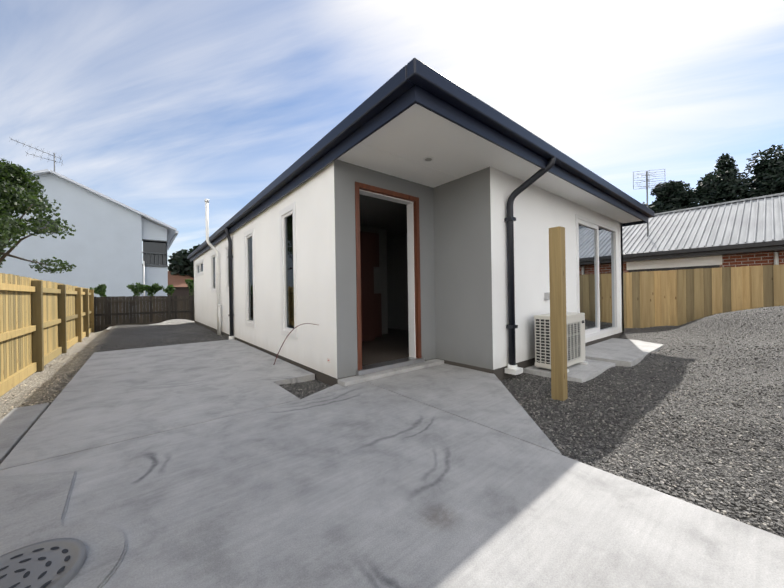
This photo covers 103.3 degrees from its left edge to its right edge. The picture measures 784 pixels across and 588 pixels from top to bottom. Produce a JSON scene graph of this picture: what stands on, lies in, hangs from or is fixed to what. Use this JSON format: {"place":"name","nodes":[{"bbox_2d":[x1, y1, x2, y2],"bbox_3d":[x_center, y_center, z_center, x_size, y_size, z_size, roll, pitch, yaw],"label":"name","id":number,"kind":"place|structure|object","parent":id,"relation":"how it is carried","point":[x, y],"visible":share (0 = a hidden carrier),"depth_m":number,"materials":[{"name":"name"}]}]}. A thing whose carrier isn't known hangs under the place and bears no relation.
{"place":"outdoors","nodes":[
{"label":"outdoors","id":0,"kind":"place"},
{"bbox_2d":[0,173,167,316],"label":"house walls","id":1,"kind":"structure","parent":0,"point":[103,245],"depth_m":17.98,"materials":[{"name":"white paint"}]},
{"bbox_2d":[9,137,62,170],"bbox_3d":[-19.337,-7.259,16.895,1.939,2.092,1.000,-1,0,-39],"label":"tv antenna","id":2,"kind":"object","parent":1,"relation":"on","point":[42,152],"visible":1,"depth_m":17.02,"materials":[{"name":"grey metal"}]},
{"bbox_2d":[38,220,165,264],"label":"windows","id":3,"kind":"structure","parent":1,"relation":"in","point":[156,248],"depth_m":20.28,"materials":[{"name":"glass"}]},
{"bbox_2d":[31,169,177,249],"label":"neighbour roof","id":4,"kind":"structure","parent":1,"relation":"on","point":[172,233],"depth_m":18.74,"materials":[{"name":"white metal"}]},
{"bbox_2d":[46,220,167,266],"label":"neighbour window frames","id":5,"kind":"structure","parent":1,"relation":"attached to","point":[151,265],"depth_m":19.96,"materials":[{"name":"black metal"}]},
{"bbox_2d":[89,279,193,305],"bbox_3d":[-10.739,0.372,13.707,3.831,2.166,0.747,-1,0,-32],"label":"shrub","id":6,"kind":"object","parent":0,"point":[100,290],"depth_m":13.57,"materials":[{"name":"green plant"}]},
{"bbox_2d":[0,305,783,537],"bbox_3d":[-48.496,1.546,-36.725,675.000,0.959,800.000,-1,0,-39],"label":"gravel ground","id":7,"kind":"structure","parent":0,"point":[128,335],"depth_m":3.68,"materials":[{"name":"grey gravel"}]},
{"bbox_2d":[0,403,49,463],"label":"concrete slab","id":8,"kind":"structure","parent":7,"relation":"on","point":[16,424],"depth_m":2.48,"materials":[{"name":"grey concrete"}]},
{"bbox_2d":[0,158,76,273],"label":"tree","id":9,"kind":"object","parent":7,"relation":"on","point":[19,194],"depth_m":11.49,"materials":[{"name":"green plant"}]},
{"bbox_2d":[0,273,93,396],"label":"wooden fence","id":10,"kind":"object","parent":7,"relation":"on","point":[43,323],"visible":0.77,"depth_m":5.29,"materials":[{"name":"beige wood"}]},
{"bbox_2d":[94,294,193,331],"bbox_3d":[-6.951,0.688,14.725,10.709,1.410,0.120,-1,0,-39],"label":"old fence","id":11,"kind":"object","parent":7,"relation":"on","point":[124,310],"visible":0.25,"depth_m":12.29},
{"bbox_2d":[143,261,144,295],"bbox_3d":[-15.536,-0.272,19.433,0.074,3.600,0.074,-1,0,-17],"label":"downpipe","id":12,"kind":"object","parent":7,"relation":"on","point":[144,274],"visible":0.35,"depth_m":19.41,"materials":[{"name":"white plastic"}]},
{"bbox_2d":[106,319,194,329],"bbox_3d":[-8.837,1.115,11.974,3.200,0.190,1.680,-1,0,-39],"label":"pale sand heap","id":13,"kind":"object","parent":7,"relation":"on","point":[174,321],"visible":0.38,"depth_m":12.18,"materials":[{"name":"beige sand"}]},
{"bbox_2d":[172,287,193,297],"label":"house walls","id":14,"kind":"structure","parent":7,"relation":"on","point":[181,291],"depth_m":38.37,"materials":[{"name":"brown"}]},
{"bbox_2d":[168,271,193,286],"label":"house roof","id":15,"kind":"structure","parent":14,"relation":"on","point":[176,280],"depth_m":39.21,"materials":[{"name":"tile"}]},
{"bbox_2d":[168,244,199,276],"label":"tree","id":16,"kind":"object","parent":7,"relation":"on","point":[181,263],"depth_m":40.13,"materials":[{"name":"green plant"}]},
{"bbox_2d":[205,199,220,334],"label":"vent pipes","id":17,"kind":"object","parent":7,"relation":"on","point":[218,314],"visible":1,"depth_m":8.15,"materials":[{"name":"white plastic"}]},
{"bbox_2d":[229,336,522,374],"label":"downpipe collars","id":18,"kind":"object","parent":7,"relation":"on","point":[513,369],"visible":0.75,"depth_m":3.85,"materials":[{"name":"white plastic"}]},
{"bbox_2d":[0,339,783,587],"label":"concrete driveway","id":19,"kind":"structure","parent":7,"relation":"on","point":[231,463],"depth_m":1.56,"materials":[{"name":"grey concrete"}]},
{"bbox_2d":[0,471,127,587],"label":"drain surround","id":20,"kind":"object","parent":19,"relation":"on","point":[33,508],"visible":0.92,"depth_m":1.32,"materials":[{"name":"grey concrete"}]},
{"bbox_2d":[0,538,85,587],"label":"drain grate","id":21,"kind":"object","parent":20,"relation":"in","point":[37,568],"visible":0.94,"depth_m":1.11,"materials":[{"name":"grey metal"}]},
{"bbox_2d":[0,547,69,587],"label":"manhole cover holes","id":22,"kind":"object","parent":21,"relation":"in","point":[47,564],"visible":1,"depth_m":1.10,"materials":[{"name":"black"}]},
{"bbox_2d":[337,359,443,385],"bbox_3d":[0.063,0.960,3.887,1.600,0.045,0.159,-1,0,-39],"label":"doorstep","id":23,"kind":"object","parent":19,"relation":"on","point":[351,380],"depth_m":3.72,"materials":[{"name":"grey concrete"}]},
{"bbox_2d":[356,357,424,375],"bbox_3d":[-0.029,0.908,3.975,1.070,0.052,0.190,-1,0,-39],"label":"door sill","id":24,"kind":"structure","parent":23,"relation":"on","point":[380,366],"depth_m":3.89,"materials":[{"name":"grey concrete"}]},
{"bbox_2d":[195,321,622,385],"bbox_3d":[-1.360,1.039,9.756,6.776,0.172,12.576,-1,0,-39],"label":"house foundation","id":25,"kind":"object","parent":7,"relation":"on","point":[500,373],"visible":0.11,"depth_m":4.19,"materials":[{"name":"grey concrete"}]},
{"bbox_2d":[193,161,623,378],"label":"white house walls","id":26,"kind":"structure","parent":25,"relation":"on","point":[538,212],"depth_m":4.30,"materials":[{"name":"white paint"}]},
{"bbox_2d":[274,323,316,363],"bbox_3d":[-1.063,0.539,3.490,0.025,0.393,0.662,-1,0,31],"label":"cable","id":27,"kind":"object","parent":26,"relation":"attached to","point":[287,336],"visible":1,"depth_m":3.38,"materials":[{"name":"grey plastic"}]},
{"bbox_2d":[362,328,408,365],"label":"interior floor","id":28,"kind":"structure","parent":26,"relation":"in","point":[392,344],"depth_m":5.10,"materials":[{"name":"grey"}]},
{"bbox_2d":[360,231,381,341],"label":"kitchen cabinets","id":29,"kind":"object","parent":28,"relation":"on","point":[371,318],"visible":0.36,"depth_m":5.89,"materials":[{"name":"red"}]},
{"bbox_2d":[359,194,408,333],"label":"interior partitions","id":30,"kind":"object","parent":28,"relation":"on","point":[386,220],"visible":0.1,"depth_m":6.90,"materials":[{"name":"grey"}]},
{"bbox_2d":[225,157,555,364],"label":"downpipes","id":31,"kind":"object","parent":26,"relation":"attached to","point":[510,219],"visible":0.9,"depth_m":3.87,"materials":[{"name":"black metal"}]},
{"bbox_2d":[196,202,617,338],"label":"window frames","id":32,"kind":"structure","parent":26,"relation":"in","point":[287,211],"depth_m":5.85,"materials":[{"name":"white metal"}]},
{"bbox_2d":[197,215,614,329],"bbox_3d":[-2.205,-0.207,7.195,4.575,2.110,13.323,-1,0,-67],"label":"window glass","id":33,"kind":"object","parent":32,"relation":"in","point":[587,271],"visible":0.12,"depth_m":5.93,"materials":[{"name":"black glass"}]},
{"bbox_2d":[187,58,654,261],"bbox_3d":[-1.401,-1.550,9.756,7.104,0.240,13.684,-1,0,-39],"label":"fascia gutter","id":34,"kind":"object","parent":26,"relation":"attached to","point":[413,81],"visible":0.67,"depth_m":3.10,"materials":[{"name":"black metal"}]},
{"bbox_2d":[337,104,641,223],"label":"soffit","id":35,"kind":"structure","parent":26,"relation":"attached to","point":[404,143],"depth_m":3.46,"materials":[{"name":"white paint"}]},
{"bbox_2d":[544,292,549,299],"bbox_3d":[2.308,0.032,4.595,0.100,0.110,0.055,-1,0,-39],"label":"isolator switch","id":36,"kind":"object","parent":26,"relation":"attached to","point":[546,295],"visible":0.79,"depth_m":4.57,"materials":[{"name":"grey plastic"}]},
{"bbox_2d":[549,226,567,400],"bbox_3d":[1.689,0.292,3.147,0.115,1.930,0.115,-1,0,-39],"label":"timber post","id":37,"kind":"object","parent":7,"relation":"on","point":[558,323],"visible":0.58,"depth_m":3.11,"materials":[{"name":"brown wood"}]},
{"bbox_2d":[524,359,615,382],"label":"concrete slab","id":38,"kind":"structure","parent":7,"relation":"on","point":[582,373],"depth_m":4.05,"materials":[{"name":"grey concrete"}]},
{"bbox_2d":[534,312,584,368],"bbox_3d":[2.339,0.618,4.299,0.892,0.681,0.314,-1,0,-39],"label":"air conditioner unit","id":39,"kind":"object","parent":38,"relation":"on","point":[571,317],"visible":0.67,"depth_m":4.25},
{"bbox_2d":[535,319,580,364],"bbox_3d":[2.308,0.613,4.105,0.768,0.572,0.268,-1,0,-17],"label":"air conditioner grille","id":40,"kind":"object","parent":39,"relation":"attached to","point":[577,333],"visible":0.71,"depth_m":4.10,"materials":[{"name":"grey metal"}]},
{"bbox_2d":[536,319,579,363],"bbox_3d":[2.326,0.613,4.290,0.853,0.572,0.306,-1,0,-39],"label":"heat pump coil recess","id":41,"kind":"object","parent":39,"relation":"attached to","point":[547,348],"visible":0.33,"depth_m":4.09,"materials":[{"name":"black metal"}]},
{"bbox_2d":[537,361,587,372],"bbox_3d":[2.357,0.974,4.284,0.700,0.035,0.400,-1,0,-39],"label":"air conditioner feet","id":42,"kind":"object","parent":38,"relation":"on","point":[584,362],"visible":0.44,"depth_m":4.32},
{"bbox_2d":[585,338,662,366],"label":"concrete slab","id":43,"kind":"structure","parent":7,"relation":"on","point":[625,352],"depth_m":5.10,"materials":[{"name":"concrete"}]},
{"bbox_2d":[623,264,783,327],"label":"fence boards","id":44,"kind":"object","parent":7,"relation":"on","point":[668,298],"visible":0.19,"depth_m":6.95,"materials":[{"name":"brown wood"}]},
{"bbox_2d":[0,0,783,274],"label":"sky","id":45,"kind":"structure","parent":0,"point":[161,109],"materials":[{"name":"blue"}]},
{"bbox_2d":[334,159,492,378],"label":"grey house porch walls","id":46,"kind":"structure","parent":0,"point":[455,268],"depth_m":3.98,"materials":[{"name":"grey paint"}]},
{"bbox_2d":[355,181,421,369],"bbox_3d":[-0.029,-0.211,3.953,1.030,2.210,0.057,-1,0,-39],"label":"door frame","id":47,"kind":"structure","parent":46,"relation":"in","point":[382,191],"depth_m":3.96,"materials":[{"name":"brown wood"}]},
{"bbox_2d":[623,251,783,272],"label":"brick wall","id":48,"kind":"structure","parent":0,"point":[752,259],"depth_m":8.31,"materials":[{"name":"red brick"}]},
{"bbox_2d":[626,255,721,269],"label":"lintels","id":49,"kind":"object","parent":48,"relation":"in","point":[693,261],"visible":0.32,"depth_m":9.41,"materials":[{"name":"white paint"}]},
{"bbox_2d":[622,193,783,253],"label":"neighbour roof","id":50,"kind":"structure","parent":48,"relation":"on","point":[753,219],"depth_m":9.86,"materials":[{"name":"grey metal"}]},
{"bbox_2d":[633,169,664,236],"bbox_3d":[8.850,-3.081,10.708,0.953,2.350,0.174,-1,0,12],"label":"tv antenna","id":51,"kind":"object","parent":50,"relation":"on","point":[647,179],"visible":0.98,"depth_m":10.73,"materials":[{"name":"grey metal"}]},
{"bbox_2d":[623,240,783,271],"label":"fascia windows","id":52,"kind":"structure","parent":48,"relation":"attached to","point":[760,247],"depth_m":8.69,"materials":[{"name":"grey metal"}]},
{"bbox_2d":[774,252,778,264],"bbox_3d":[9.839,0.029,7.922,0.080,2.200,0.080,-1,0,-39],"label":"neighbour downpipe","id":53,"kind":"object","parent":48,"relation":"attached to","point":[776,258],"visible":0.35,"depth_m":7.89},
{"bbox_2d":[642,144,783,212],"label":"trees","id":54,"kind":"object","parent":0,"point":[767,178],"depth_m":15.31,"materials":[{"name":"green plant"}]}
]}

